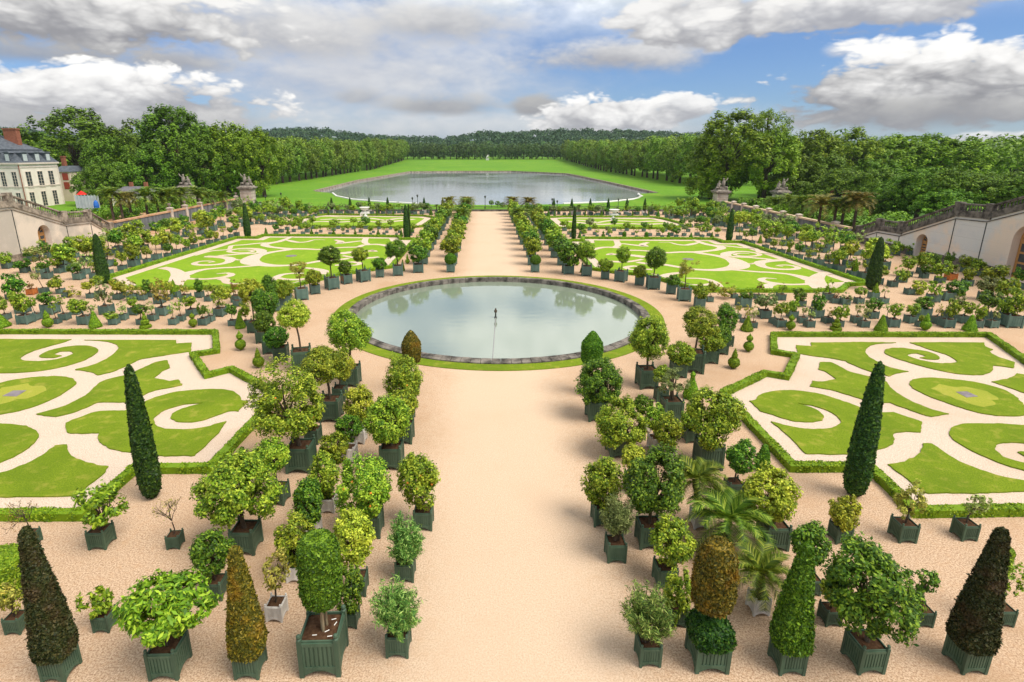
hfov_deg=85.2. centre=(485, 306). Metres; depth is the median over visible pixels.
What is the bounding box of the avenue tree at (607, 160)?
[605,142,620,172]
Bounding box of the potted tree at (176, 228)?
[169,223,182,240]
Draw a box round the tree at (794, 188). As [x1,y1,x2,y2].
[767,162,832,195]
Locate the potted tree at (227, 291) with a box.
[217,286,241,306]
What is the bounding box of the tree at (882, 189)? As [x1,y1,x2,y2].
[869,181,922,215]
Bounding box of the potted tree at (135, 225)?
[123,219,144,246]
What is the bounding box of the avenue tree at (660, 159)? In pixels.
[656,139,685,181]
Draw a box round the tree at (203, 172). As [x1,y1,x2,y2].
[172,134,230,196]
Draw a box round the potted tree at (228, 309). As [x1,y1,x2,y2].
[224,302,236,325]
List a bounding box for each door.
[38,227,45,249]
[920,236,927,252]
[1011,233,1023,280]
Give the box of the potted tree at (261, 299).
[249,282,279,343]
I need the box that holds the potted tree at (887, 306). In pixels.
[883,303,891,316]
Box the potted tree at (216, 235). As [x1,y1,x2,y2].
[213,231,219,241]
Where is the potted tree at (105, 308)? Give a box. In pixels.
[93,280,115,314]
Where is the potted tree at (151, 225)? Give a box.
[148,221,161,238]
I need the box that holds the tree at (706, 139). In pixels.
[691,107,774,185]
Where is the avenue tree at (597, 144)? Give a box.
[591,141,607,169]
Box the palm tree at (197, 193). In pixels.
[186,185,208,204]
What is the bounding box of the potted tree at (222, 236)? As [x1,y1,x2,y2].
[218,223,226,239]
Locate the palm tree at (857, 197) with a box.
[838,190,880,232]
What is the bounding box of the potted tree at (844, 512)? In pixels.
[826,494,862,544]
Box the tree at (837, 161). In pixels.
[801,152,858,194]
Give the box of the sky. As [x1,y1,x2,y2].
[0,0,1023,143]
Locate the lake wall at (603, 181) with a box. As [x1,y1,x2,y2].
[313,171,657,192]
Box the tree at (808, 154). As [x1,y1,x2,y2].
[762,135,812,194]
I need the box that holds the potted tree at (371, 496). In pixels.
[333,451,392,538]
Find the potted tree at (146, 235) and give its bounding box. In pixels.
[132,228,152,249]
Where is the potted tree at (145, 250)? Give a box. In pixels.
[141,246,152,263]
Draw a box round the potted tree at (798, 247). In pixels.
[794,241,804,258]
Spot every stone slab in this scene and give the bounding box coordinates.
[3,390,25,395]
[957,391,977,396]
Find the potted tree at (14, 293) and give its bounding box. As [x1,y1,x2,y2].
[7,290,31,313]
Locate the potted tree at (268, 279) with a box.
[260,273,279,310]
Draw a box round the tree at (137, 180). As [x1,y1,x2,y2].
[122,143,186,196]
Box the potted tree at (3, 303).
[0,295,12,319]
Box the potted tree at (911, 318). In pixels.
[902,303,921,323]
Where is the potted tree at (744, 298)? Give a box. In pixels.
[735,291,753,307]
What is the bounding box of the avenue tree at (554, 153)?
[549,144,559,158]
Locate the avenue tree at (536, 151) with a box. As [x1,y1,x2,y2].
[531,144,540,158]
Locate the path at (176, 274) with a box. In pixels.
[158,267,189,284]
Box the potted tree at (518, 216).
[512,211,526,234]
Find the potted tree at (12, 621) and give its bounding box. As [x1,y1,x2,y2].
[0,578,25,635]
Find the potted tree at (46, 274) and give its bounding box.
[35,260,53,278]
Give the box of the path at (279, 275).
[273,273,302,279]
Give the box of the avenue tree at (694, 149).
[685,136,707,178]
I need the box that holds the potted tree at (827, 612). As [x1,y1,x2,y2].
[816,577,841,626]
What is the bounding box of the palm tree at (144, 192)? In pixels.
[129,186,160,214]
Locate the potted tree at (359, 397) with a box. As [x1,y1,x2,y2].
[342,383,373,422]
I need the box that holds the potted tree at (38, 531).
[1,500,42,539]
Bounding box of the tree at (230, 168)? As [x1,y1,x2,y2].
[224,156,268,192]
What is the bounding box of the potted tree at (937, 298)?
[926,275,944,302]
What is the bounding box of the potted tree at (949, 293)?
[938,279,971,300]
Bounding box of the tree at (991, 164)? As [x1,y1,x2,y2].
[942,140,1016,185]
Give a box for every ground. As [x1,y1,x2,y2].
[0,211,1023,681]
[817,211,981,239]
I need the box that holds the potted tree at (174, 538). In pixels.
[149,496,184,549]
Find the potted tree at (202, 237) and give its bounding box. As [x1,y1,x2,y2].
[198,234,205,246]
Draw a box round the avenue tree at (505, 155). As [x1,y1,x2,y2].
[500,144,509,158]
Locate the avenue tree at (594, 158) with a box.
[590,141,605,169]
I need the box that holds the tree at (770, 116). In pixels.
[747,107,793,197]
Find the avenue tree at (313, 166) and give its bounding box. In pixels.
[293,139,319,179]
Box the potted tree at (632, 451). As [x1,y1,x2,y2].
[621,443,645,493]
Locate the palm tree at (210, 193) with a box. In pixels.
[199,189,218,204]
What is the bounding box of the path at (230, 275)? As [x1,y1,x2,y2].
[174,273,234,279]
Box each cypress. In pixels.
[92,233,109,283]
[123,363,162,498]
[242,203,250,235]
[329,198,334,212]
[403,204,409,236]
[407,204,410,236]
[422,198,426,212]
[571,207,576,238]
[605,198,610,213]
[623,198,628,213]
[642,198,646,214]
[725,208,733,239]
[842,360,885,496]
[865,236,884,289]
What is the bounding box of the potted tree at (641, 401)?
[634,394,653,432]
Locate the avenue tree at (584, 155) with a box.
[582,145,591,166]
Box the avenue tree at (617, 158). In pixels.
[614,144,633,173]
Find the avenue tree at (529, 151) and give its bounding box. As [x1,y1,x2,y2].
[525,144,535,158]
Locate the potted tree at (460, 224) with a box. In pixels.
[448,218,463,243]
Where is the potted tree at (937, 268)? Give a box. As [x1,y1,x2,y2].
[929,260,953,282]
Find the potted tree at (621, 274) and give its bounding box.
[614,247,631,282]
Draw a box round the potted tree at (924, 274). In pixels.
[918,264,930,278]
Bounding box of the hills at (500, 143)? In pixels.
[301,135,639,156]
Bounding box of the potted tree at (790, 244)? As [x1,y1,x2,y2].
[786,239,794,255]
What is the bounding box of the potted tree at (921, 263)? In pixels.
[915,252,930,272]
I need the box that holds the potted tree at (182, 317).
[174,298,186,321]
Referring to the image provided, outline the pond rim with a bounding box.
[345,277,650,363]
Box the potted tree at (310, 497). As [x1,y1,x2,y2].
[292,476,323,531]
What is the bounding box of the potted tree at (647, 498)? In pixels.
[620,441,686,549]
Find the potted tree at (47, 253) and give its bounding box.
[36,241,51,257]
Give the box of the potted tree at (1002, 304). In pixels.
[988,296,1014,320]
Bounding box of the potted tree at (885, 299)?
[878,287,889,303]
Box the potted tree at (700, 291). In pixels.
[692,282,710,306]
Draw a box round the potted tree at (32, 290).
[25,281,37,294]
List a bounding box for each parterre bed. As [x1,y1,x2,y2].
[0,334,263,507]
[114,236,410,284]
[303,215,429,224]
[550,217,678,225]
[574,239,855,287]
[731,337,1023,504]
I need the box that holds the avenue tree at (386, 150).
[374,143,387,166]
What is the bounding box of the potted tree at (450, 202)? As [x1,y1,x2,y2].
[442,200,453,217]
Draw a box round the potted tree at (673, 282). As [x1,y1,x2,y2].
[664,274,680,294]
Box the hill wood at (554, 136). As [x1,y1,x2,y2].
[0,126,931,155]
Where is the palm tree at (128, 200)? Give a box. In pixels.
[118,191,140,217]
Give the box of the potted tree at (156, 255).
[149,236,162,260]
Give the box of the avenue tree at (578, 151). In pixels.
[576,142,589,164]
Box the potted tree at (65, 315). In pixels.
[51,294,71,320]
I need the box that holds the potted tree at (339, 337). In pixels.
[324,309,373,386]
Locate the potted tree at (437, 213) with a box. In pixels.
[434,208,447,229]
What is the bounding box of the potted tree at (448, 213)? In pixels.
[440,206,451,222]
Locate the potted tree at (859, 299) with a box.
[853,286,868,303]
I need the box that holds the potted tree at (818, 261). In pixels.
[812,239,824,265]
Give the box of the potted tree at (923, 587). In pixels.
[903,568,940,627]
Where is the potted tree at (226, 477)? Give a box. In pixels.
[188,448,287,555]
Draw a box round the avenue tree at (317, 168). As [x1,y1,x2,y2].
[304,143,323,178]
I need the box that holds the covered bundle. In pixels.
[93,200,99,207]
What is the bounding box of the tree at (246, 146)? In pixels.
[229,125,287,196]
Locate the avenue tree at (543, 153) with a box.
[537,144,546,158]
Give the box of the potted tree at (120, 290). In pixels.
[118,280,128,297]
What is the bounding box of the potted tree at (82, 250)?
[74,242,92,256]
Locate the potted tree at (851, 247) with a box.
[842,239,860,267]
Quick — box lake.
[320,172,645,204]
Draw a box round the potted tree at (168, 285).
[160,278,173,300]
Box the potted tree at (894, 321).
[885,303,905,327]
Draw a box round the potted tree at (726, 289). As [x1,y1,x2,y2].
[716,282,737,298]
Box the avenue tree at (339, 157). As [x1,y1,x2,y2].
[322,137,343,175]
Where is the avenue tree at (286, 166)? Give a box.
[258,140,291,183]
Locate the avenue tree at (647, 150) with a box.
[643,142,661,178]
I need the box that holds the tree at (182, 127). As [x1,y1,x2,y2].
[157,105,192,151]
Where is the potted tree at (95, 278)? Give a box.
[92,275,104,293]
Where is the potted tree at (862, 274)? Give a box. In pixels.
[856,257,870,278]
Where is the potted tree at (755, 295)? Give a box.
[753,282,764,299]
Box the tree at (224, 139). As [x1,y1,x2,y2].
[185,120,259,195]
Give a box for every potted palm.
[441,196,458,206]
[450,207,470,221]
[456,198,475,215]
[457,196,476,207]
[503,196,520,213]
[508,207,530,222]
[519,197,537,213]
[666,454,728,529]
[683,486,778,555]
[734,538,791,616]
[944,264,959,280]
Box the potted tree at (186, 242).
[179,237,190,251]
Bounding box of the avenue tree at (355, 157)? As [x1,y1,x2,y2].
[344,145,357,172]
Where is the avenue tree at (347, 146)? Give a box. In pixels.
[341,141,351,173]
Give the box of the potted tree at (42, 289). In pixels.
[29,267,49,293]
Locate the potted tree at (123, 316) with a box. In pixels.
[117,300,129,320]
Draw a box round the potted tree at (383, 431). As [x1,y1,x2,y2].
[361,393,412,469]
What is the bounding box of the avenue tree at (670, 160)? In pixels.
[663,133,691,182]
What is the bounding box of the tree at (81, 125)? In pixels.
[16,105,125,179]
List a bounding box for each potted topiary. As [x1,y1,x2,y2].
[16,524,82,681]
[223,545,269,680]
[295,528,348,678]
[401,330,421,391]
[444,253,456,272]
[530,255,540,272]
[580,330,603,394]
[683,535,740,674]
[767,541,816,675]
[941,526,1011,674]
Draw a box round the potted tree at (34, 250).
[21,239,50,273]
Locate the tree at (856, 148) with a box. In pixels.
[814,125,886,177]
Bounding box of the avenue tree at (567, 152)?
[566,142,576,161]
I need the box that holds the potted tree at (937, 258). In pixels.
[928,253,942,273]
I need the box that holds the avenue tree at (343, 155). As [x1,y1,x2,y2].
[328,140,346,174]
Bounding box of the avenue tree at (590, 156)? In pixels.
[586,142,597,168]
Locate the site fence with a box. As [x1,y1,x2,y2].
[74,195,99,209]
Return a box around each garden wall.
[110,192,238,234]
[723,201,852,238]
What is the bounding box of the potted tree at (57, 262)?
[49,256,64,273]
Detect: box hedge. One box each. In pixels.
[0,328,282,521]
[108,233,415,289]
[296,213,432,227]
[547,215,683,228]
[566,236,865,292]
[719,330,1023,518]
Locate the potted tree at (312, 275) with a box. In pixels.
[303,268,321,294]
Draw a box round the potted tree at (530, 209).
[528,205,537,222]
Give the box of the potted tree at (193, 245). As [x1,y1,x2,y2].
[188,233,197,248]
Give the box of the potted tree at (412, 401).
[390,389,418,444]
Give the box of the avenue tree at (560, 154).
[556,146,561,158]
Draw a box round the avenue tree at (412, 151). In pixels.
[408,145,417,158]
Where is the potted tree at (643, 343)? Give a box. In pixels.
[627,314,670,389]
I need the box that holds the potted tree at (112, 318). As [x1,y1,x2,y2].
[101,311,120,324]
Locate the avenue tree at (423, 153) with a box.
[419,144,429,158]
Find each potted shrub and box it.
[111,565,223,681]
[335,562,364,628]
[368,572,426,658]
[385,510,425,582]
[599,490,638,563]
[618,579,679,667]
[662,566,690,627]
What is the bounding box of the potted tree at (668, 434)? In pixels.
[652,411,683,460]
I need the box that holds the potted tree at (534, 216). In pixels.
[531,212,544,230]
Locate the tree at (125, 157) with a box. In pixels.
[77,135,140,193]
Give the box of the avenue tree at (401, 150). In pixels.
[394,142,403,162]
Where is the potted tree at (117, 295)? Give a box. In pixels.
[108,278,123,299]
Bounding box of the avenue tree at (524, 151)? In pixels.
[519,144,527,158]
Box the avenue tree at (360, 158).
[349,144,364,171]
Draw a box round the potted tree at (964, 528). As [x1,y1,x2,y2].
[949,494,992,541]
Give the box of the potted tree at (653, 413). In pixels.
[646,402,664,452]
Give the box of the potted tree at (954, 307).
[936,298,961,327]
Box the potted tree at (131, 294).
[121,280,139,299]
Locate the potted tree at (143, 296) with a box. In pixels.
[136,287,147,300]
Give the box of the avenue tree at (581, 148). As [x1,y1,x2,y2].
[579,139,591,165]
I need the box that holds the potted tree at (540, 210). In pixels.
[529,207,543,226]
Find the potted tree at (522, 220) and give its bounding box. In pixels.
[515,218,531,239]
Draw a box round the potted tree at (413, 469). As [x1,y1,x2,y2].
[395,451,440,531]
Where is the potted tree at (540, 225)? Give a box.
[537,218,550,239]
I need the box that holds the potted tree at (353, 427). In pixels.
[334,414,367,444]
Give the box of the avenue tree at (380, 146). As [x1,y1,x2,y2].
[368,137,384,167]
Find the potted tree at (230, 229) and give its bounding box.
[227,227,232,237]
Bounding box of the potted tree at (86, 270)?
[71,254,91,274]
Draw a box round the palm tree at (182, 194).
[168,186,194,207]
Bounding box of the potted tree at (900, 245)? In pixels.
[889,240,905,255]
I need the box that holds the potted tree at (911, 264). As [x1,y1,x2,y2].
[901,255,917,276]
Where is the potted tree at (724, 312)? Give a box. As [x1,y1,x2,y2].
[715,302,739,346]
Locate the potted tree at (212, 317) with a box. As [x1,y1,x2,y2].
[204,305,215,321]
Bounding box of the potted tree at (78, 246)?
[72,234,91,261]
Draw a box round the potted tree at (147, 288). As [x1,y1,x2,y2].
[141,279,154,297]
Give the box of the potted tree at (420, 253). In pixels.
[407,243,428,272]
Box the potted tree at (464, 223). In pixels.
[451,218,467,229]
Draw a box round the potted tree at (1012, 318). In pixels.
[998,287,1023,328]
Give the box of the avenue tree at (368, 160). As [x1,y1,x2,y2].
[356,137,375,169]
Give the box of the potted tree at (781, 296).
[775,282,787,300]
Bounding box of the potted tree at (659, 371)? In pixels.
[652,364,673,402]
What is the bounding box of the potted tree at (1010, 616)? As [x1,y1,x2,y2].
[1003,557,1023,627]
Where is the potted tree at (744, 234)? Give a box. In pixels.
[742,230,748,241]
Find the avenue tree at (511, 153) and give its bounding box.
[507,144,516,158]
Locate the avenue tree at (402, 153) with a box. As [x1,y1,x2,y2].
[397,141,405,161]
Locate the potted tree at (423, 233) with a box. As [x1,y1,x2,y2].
[415,228,434,256]
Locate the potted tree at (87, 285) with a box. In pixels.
[80,278,95,298]
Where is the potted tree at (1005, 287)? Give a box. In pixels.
[994,277,1021,304]
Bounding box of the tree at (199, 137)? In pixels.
[178,125,227,155]
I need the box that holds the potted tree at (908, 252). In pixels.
[906,243,913,255]
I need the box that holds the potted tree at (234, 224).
[231,221,239,235]
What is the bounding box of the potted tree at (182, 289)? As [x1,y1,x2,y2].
[178,280,191,301]
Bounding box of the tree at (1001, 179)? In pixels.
[957,171,1022,211]
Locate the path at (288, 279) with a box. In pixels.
[274,277,304,279]
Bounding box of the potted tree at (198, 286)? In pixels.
[193,278,204,297]
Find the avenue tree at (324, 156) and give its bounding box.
[304,139,327,177]
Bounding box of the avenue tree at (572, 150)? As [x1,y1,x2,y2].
[571,143,580,163]
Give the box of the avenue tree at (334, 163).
[320,140,338,175]
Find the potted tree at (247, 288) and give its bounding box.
[235,278,264,333]
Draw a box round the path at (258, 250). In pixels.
[226,248,266,252]
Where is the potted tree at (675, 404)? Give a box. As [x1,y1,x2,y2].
[654,367,690,419]
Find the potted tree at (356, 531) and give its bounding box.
[332,506,375,596]
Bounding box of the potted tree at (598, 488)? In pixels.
[580,455,627,527]
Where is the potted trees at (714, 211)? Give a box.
[166,195,935,272]
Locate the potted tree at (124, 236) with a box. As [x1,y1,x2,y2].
[117,226,132,253]
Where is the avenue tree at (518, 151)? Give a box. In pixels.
[513,144,521,158]
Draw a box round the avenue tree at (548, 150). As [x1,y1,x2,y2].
[543,145,553,157]
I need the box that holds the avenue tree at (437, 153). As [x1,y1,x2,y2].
[434,144,442,158]
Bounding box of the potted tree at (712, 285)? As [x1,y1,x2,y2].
[706,280,716,301]
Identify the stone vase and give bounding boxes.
[359,207,369,215]
[609,209,619,215]
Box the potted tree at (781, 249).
[777,238,785,253]
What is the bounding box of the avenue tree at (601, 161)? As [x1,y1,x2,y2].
[597,143,612,170]
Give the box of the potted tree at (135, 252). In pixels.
[122,242,140,267]
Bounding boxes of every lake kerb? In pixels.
[332,192,422,203]
[563,193,642,203]
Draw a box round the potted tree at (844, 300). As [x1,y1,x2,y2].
[839,292,852,304]
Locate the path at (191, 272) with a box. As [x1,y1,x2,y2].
[186,264,259,274]
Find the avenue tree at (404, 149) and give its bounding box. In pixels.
[398,138,408,160]
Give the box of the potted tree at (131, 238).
[121,230,142,259]
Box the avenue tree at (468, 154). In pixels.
[463,144,473,158]
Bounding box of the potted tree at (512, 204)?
[508,202,518,218]
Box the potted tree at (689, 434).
[680,410,699,443]
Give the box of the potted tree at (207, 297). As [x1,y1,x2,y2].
[201,280,212,301]
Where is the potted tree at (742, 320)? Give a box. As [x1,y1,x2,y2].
[739,304,752,322]
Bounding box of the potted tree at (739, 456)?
[723,438,762,491]
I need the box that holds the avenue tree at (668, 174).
[656,136,674,180]
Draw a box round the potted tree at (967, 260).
[959,254,974,271]
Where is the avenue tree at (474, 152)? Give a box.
[470,144,479,158]
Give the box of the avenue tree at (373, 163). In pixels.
[361,141,377,169]
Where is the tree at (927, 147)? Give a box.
[892,132,988,187]
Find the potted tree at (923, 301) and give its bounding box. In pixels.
[913,296,934,316]
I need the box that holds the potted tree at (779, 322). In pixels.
[773,301,789,327]
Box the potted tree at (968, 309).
[954,301,975,323]
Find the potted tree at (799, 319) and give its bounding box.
[796,304,808,323]
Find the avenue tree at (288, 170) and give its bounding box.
[276,143,296,182]
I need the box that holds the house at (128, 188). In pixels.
[112,182,155,205]
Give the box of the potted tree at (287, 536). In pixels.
[273,509,316,583]
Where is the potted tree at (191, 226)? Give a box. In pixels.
[179,219,198,240]
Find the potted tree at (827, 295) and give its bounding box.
[822,279,835,299]
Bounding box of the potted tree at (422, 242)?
[411,238,431,264]
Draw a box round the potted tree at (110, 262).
[103,245,114,266]
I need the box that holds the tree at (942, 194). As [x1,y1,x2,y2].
[908,187,989,216]
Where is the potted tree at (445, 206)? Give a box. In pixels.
[439,202,452,219]
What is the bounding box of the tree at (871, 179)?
[843,167,903,210]
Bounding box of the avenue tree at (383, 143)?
[373,140,389,166]
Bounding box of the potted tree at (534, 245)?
[523,236,542,265]
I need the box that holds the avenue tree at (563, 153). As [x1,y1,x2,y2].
[561,140,568,160]
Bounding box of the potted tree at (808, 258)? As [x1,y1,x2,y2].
[804,246,814,261]
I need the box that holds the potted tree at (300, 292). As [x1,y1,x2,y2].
[288,261,308,300]
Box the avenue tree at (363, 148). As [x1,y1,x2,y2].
[350,142,365,170]
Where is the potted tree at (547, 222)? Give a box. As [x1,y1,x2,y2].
[542,219,553,245]
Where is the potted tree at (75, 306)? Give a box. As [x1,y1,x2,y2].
[67,298,83,314]
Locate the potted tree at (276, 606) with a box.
[261,545,290,622]
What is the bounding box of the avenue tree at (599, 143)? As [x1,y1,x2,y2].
[596,139,610,170]
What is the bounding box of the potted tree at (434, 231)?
[420,224,437,250]
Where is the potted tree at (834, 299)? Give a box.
[829,291,839,303]
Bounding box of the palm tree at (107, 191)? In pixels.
[96,186,122,220]
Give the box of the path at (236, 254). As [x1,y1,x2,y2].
[204,252,256,256]
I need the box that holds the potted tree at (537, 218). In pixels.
[534,215,548,234]
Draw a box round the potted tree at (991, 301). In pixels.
[976,289,1005,318]
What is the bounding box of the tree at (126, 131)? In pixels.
[102,118,165,187]
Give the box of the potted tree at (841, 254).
[831,246,849,272]
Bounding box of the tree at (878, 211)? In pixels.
[852,189,889,215]
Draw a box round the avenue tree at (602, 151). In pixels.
[600,139,618,171]
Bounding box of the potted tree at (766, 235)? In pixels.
[762,232,770,248]
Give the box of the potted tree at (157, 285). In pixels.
[149,277,166,303]
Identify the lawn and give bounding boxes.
[0,339,97,372]
[0,376,76,414]
[0,423,38,462]
[0,444,108,497]
[36,170,1023,210]
[36,360,181,416]
[65,389,246,456]
[75,340,191,375]
[126,237,394,284]
[307,216,423,225]
[330,157,639,169]
[558,218,666,226]
[582,240,843,287]
[749,390,921,454]
[796,342,908,376]
[810,362,948,416]
[884,342,1014,374]
[888,443,1023,493]
[909,377,1023,416]
[949,423,1023,470]
[991,373,1023,392]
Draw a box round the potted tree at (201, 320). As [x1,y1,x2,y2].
[196,302,210,325]
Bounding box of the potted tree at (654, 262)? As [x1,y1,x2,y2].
[645,245,667,289]
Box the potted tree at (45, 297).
[35,290,60,314]
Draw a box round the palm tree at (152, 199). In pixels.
[147,191,169,212]
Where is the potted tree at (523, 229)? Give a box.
[519,220,539,250]
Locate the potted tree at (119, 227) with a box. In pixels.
[105,225,126,247]
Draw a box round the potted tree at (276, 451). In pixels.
[248,436,291,505]
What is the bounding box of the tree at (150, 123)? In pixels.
[134,101,215,186]
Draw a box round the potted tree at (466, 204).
[459,202,471,211]
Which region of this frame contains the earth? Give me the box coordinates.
[102,211,234,236]
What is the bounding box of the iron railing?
[260,206,687,210]
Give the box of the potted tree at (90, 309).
[85,301,96,313]
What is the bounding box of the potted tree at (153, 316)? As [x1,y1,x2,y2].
[145,301,159,320]
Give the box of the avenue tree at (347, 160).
[334,142,352,173]
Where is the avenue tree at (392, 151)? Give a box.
[386,139,397,163]
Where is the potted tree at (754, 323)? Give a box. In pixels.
[749,304,759,327]
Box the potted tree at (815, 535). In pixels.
[789,519,832,596]
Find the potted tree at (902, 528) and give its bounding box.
[887,478,927,543]
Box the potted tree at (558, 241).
[552,236,573,265]
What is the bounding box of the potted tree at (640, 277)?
[633,265,647,285]
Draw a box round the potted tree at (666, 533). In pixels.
[648,511,697,589]
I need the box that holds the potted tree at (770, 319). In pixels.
[768,305,776,323]
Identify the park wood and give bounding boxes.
[0,128,1023,172]
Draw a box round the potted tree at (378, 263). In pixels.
[371,257,387,277]
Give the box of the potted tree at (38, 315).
[26,297,42,320]
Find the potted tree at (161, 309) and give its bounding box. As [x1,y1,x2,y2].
[151,280,170,315]
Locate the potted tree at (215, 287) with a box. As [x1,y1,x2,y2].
[209,284,223,294]
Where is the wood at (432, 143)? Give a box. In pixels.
[404,141,572,157]
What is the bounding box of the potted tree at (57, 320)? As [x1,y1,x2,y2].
[47,301,62,323]
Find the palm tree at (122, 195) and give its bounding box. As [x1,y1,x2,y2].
[110,192,131,218]
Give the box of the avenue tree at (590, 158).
[586,141,595,167]
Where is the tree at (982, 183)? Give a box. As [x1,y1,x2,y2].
[914,164,999,210]
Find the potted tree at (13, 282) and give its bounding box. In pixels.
[0,273,27,299]
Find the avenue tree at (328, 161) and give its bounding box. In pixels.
[311,141,334,176]
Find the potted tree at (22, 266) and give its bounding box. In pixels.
[11,258,31,272]
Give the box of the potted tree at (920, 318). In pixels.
[914,314,924,326]
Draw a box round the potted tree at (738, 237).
[736,228,742,239]
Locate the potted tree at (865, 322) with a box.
[857,303,873,327]
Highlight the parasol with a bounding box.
[76,191,86,194]
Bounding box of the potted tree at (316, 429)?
[302,404,322,444]
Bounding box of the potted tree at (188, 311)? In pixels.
[180,296,197,316]
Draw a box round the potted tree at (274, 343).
[262,324,289,360]
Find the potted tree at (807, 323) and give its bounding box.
[802,306,815,327]
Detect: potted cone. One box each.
[169,279,181,297]
[846,258,858,272]
[867,283,879,297]
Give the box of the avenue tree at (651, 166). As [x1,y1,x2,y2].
[643,135,674,179]
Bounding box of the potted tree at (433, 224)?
[427,219,440,244]
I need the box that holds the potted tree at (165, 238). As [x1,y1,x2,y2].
[154,229,172,249]
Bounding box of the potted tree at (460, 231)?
[447,224,465,250]
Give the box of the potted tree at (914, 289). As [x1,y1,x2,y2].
[903,279,928,294]
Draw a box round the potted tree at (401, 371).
[382,351,423,421]
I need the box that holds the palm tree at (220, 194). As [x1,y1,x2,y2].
[211,191,231,206]
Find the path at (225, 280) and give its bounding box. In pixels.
[217,278,237,283]
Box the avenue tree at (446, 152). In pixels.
[439,144,448,158]
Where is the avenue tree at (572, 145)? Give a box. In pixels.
[569,141,577,162]
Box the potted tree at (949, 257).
[943,251,955,266]
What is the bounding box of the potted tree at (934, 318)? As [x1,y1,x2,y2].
[930,303,944,323]
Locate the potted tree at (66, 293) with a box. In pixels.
[60,286,81,297]
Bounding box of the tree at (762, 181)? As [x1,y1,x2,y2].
[740,126,803,197]
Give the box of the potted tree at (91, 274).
[87,259,95,278]
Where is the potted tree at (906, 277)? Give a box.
[895,269,910,282]
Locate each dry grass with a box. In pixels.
[0,383,45,403]
[931,384,998,406]
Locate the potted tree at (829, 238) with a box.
[824,226,844,262]
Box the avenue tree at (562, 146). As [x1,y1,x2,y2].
[560,139,569,159]
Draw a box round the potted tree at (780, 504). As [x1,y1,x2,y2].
[741,461,803,551]
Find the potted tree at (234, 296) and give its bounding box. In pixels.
[230,279,240,302]
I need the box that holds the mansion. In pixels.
[0,128,64,207]
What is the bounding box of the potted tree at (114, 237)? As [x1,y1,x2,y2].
[106,229,123,255]
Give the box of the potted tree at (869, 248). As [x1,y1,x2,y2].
[860,236,889,269]
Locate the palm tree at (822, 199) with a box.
[803,193,838,230]
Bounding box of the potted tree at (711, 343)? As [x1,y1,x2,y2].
[698,331,725,363]
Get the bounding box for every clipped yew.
[0,313,11,327]
[0,543,22,606]
[41,310,53,327]
[88,311,102,328]
[139,312,151,328]
[188,312,196,326]
[234,330,245,349]
[235,312,245,328]
[252,348,264,367]
[682,371,697,399]
[728,348,739,368]
[739,315,753,331]
[743,333,753,351]
[755,444,770,471]
[757,235,762,243]
[786,314,795,329]
[829,315,841,330]
[874,314,887,331]
[920,313,932,329]
[961,314,978,331]
[1008,547,1016,574]
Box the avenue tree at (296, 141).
[285,136,310,180]
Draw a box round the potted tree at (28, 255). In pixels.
[22,247,38,261]
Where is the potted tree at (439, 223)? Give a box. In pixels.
[428,216,442,239]
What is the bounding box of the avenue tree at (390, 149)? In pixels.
[380,140,392,164]
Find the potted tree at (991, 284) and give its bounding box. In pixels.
[974,275,1001,298]
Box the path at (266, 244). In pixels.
[260,236,293,248]
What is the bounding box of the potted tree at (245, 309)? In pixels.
[237,302,250,323]
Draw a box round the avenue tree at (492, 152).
[489,145,497,156]
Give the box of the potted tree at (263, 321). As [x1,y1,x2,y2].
[251,309,275,354]
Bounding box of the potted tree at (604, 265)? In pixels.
[597,258,614,279]
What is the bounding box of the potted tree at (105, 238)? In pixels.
[98,227,114,253]
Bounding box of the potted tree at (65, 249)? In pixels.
[50,243,77,272]
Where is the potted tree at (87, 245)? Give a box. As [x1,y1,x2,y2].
[81,235,106,258]
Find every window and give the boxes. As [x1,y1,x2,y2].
[0,172,8,188]
[11,172,19,188]
[25,171,34,187]
[29,192,36,207]
[37,171,45,186]
[40,191,48,205]
[47,170,55,186]
[52,190,58,204]
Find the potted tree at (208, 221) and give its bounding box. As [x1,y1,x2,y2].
[195,211,215,238]
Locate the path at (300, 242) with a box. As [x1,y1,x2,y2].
[286,239,320,242]
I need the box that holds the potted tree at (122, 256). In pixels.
[115,251,127,270]
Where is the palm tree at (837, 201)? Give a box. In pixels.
[825,199,847,220]
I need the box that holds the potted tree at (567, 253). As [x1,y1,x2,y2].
[556,241,580,274]
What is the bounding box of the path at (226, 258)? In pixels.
[191,256,235,265]
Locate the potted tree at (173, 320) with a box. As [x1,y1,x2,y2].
[166,301,179,324]
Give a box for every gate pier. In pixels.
[175,174,196,198]
[236,174,257,207]
[711,178,731,202]
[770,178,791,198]
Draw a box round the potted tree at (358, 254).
[350,247,370,282]
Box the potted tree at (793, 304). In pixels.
[786,297,800,317]
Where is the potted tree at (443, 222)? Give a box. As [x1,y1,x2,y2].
[430,214,445,234]
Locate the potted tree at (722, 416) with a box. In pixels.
[683,384,746,470]
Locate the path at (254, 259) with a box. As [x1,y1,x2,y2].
[240,249,349,266]
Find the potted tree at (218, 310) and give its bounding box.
[209,288,227,316]
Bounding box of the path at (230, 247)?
[195,242,267,255]
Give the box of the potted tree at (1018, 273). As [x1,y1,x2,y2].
[1011,266,1023,289]
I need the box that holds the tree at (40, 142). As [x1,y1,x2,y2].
[27,130,61,165]
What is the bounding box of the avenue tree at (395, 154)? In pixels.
[385,137,396,164]
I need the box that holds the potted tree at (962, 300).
[941,295,965,317]
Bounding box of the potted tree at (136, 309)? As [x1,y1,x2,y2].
[130,303,147,324]
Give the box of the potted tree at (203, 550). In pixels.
[188,527,236,601]
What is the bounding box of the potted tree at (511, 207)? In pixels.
[509,204,518,221]
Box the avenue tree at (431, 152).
[426,144,435,158]
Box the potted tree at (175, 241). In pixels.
[170,234,180,254]
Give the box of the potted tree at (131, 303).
[126,296,141,315]

